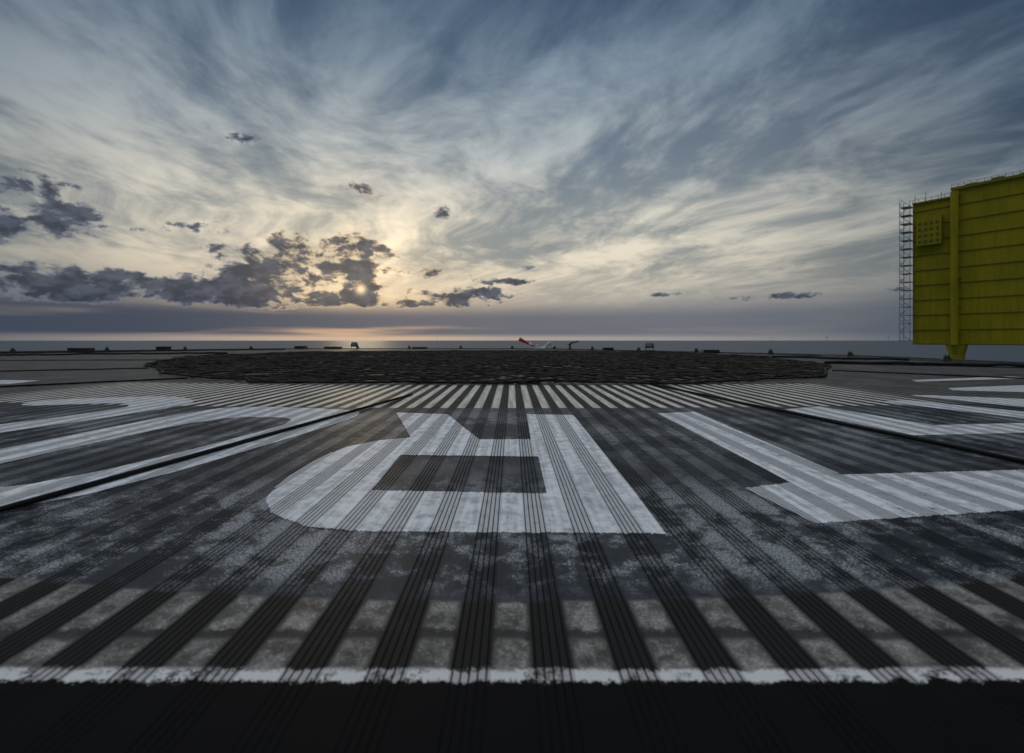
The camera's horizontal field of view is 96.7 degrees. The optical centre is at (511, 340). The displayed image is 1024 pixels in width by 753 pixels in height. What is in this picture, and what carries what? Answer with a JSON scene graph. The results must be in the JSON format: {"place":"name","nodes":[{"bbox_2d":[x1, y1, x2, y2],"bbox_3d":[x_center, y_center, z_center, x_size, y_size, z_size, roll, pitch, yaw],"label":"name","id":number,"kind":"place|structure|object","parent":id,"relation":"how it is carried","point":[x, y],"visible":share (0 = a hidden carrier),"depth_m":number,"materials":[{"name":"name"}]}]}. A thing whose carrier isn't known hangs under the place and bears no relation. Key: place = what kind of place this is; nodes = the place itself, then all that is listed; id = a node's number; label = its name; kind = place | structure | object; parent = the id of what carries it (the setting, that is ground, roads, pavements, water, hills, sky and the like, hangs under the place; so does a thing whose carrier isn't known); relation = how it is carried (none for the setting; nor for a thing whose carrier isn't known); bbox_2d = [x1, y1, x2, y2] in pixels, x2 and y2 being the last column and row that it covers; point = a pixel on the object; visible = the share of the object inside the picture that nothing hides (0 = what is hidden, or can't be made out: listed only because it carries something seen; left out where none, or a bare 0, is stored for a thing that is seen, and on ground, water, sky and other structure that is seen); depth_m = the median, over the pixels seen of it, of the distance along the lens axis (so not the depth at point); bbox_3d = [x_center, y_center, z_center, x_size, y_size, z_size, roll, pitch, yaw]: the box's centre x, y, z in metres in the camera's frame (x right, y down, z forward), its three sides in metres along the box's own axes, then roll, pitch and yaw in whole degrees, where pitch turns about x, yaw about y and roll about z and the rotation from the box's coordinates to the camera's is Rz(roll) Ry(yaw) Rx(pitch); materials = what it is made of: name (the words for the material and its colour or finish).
{"place":"outdoors","nodes":[
{"label":"outdoors","id":0,"kind":"place"},
{"bbox_2d":[0,340,1023,361],"bbox_3d":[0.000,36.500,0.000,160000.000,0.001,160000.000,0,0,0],"label":"sea","id":1,"kind":"structure","parent":0,"point":[1013,353],"depth_m":3174.17,"materials":[{"name":"grey liquid"}]},
{"bbox_2d":[0,348,1023,752],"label":"helideck","id":2,"kind":"object","parent":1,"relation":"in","point":[538,568],"visible":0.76,"depth_m":1.01,"materials":[{"name":"paint"}]},
{"bbox_2d":[67,348,94,350],"bbox_3d":[-19.500,0.405,20.593,0.940,0.118,0.405,0,0,-2],"label":"hose box","id":3,"kind":"object","parent":2,"relation":"on","point":[79,349],"visible":1,"depth_m":20.43,"materials":[{"name":"paint"}]},
{"bbox_2d":[0,352,226,355],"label":"cable","id":4,"kind":"object","parent":2,"relation":"on","point":[111,353],"visible":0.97,"depth_m":15.48,"materials":[{"name":"rubber"}]},
{"bbox_2d":[0,349,284,353],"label":"cable","id":5,"kind":"object","parent":2,"relation":"on","point":[134,351],"visible":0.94,"depth_m":19.59,"materials":[{"name":"rubber"}]},
{"bbox_2d":[155,346,171,349],"bbox_3d":[-17.301,0.386,22.593,0.540,0.157,0.405,0,0,7],"label":"hose box","id":6,"kind":"object","parent":2,"relation":"on","point":[163,347],"visible":1,"depth_m":22.43,"materials":[{"name":"paint"}]},
{"bbox_2d":[351,342,357,348],"bbox_3d":[-8.450,0.272,24.398,0.360,0.385,0.275,0,0,-11],"label":"deck floodlight","id":7,"kind":"object","parent":2,"relation":"on","point":[354,344],"visible":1,"depth_m":24.30,"materials":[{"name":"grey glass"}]},
{"bbox_2d":[143,350,831,384],"bbox_3d":[-1.239,0.457,12.802,16.881,0.077,15.580,0,0,0],"label":"landing net","id":8,"kind":"object","parent":2,"relation":"on","point":[299,366],"visible":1,"depth_m":7.93,"materials":[{"name":"fabric"}]},
{"bbox_2d":[0,352,1023,512],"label":"tie down straps","id":9,"kind":"object","parent":2,"relation":"on","point":[17,504],"visible":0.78,"depth_m":2.45,"materials":[{"name":"fabric"}]},
{"bbox_2d":[518,338,553,348],"bbox_3d":[1.379,0.150,25.600,2.047,0.642,0.400,0,0,0],"label":"windsock","id":10,"kind":"object","parent":2,"relation":"on","point":[537,346],"visible":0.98,"depth_m":25.54,"materials":[{"name":"white fabric"}]},
{"bbox_2d":[601,347,613,349],"bbox_3d":[4.600,0.405,21.892,0.540,0.118,0.405,0,0,-1],"label":"hose box","id":11,"kind":"object","parent":2,"relation":"on","point":[607,348],"visible":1,"depth_m":21.73,"materials":[{"name":"paint"}]},
{"bbox_2d":[645,342,653,350],"bbox_3d":[6.049,0.272,19.998,0.360,0.385,0.275,0,0,23],"label":"deck floodlight","id":12,"kind":"object","parent":2,"relation":"on","point":[649,345],"visible":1,"depth_m":19.90,"materials":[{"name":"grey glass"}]},
{"bbox_2d":[700,350,719,351],"bbox_3d":[7.700,0.415,17.692,0.640,0.098,0.405,0,0,3],"label":"hose box","id":13,"kind":"object","parent":2,"relation":"on","point":[709,350],"visible":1,"depth_m":17.52,"materials":[{"name":"paint"}]},
{"bbox_2d":[846,350,853,355],"bbox_3d":[10.040,0.383,13.510,0.200,0.162,0.200,0,0,0],"label":"perimeter light","id":14,"kind":"object","parent":2,"relation":"on","point":[849,353],"visible":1,"depth_m":13.47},
{"bbox_2d":[824,361,1023,366],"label":"cable","id":15,"kind":"object","parent":2,"relation":"on","point":[942,363],"visible":0.94,"depth_m":9.01,"materials":[{"name":"rubber"}]},
{"bbox_2d":[942,353,952,360],"bbox_3d":[10.040,0.383,10.503,0.200,0.162,0.200,0,0,0],"label":"perimeter light","id":16,"kind":"object","parent":2,"relation":"on","point":[947,357],"visible":1,"depth_m":10.45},
{"bbox_2d":[899,170,1023,359],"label":"offshore platform","id":17,"kind":"structure","parent":1,"relation":"in","point":[968,264],"depth_m":146.79,"materials":[{"name":"metal"}]},
{"bbox_2d":[0,0,1023,340],"label":"sky","id":18,"kind":"structure","parent":0,"point":[171,170],"materials":[{"name":"blue"}]},
{"bbox_2d":[772,355,908,360],"bbox_3d":[8.438,0.460,11.947,0.417,0.074,2.969,0,0,-41],"label":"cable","id":19,"kind":"object","parent":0,"point":[861,358],"visible":0.97,"depth_m":11.57,"materials":[{"name":"rubber"}]}
]}

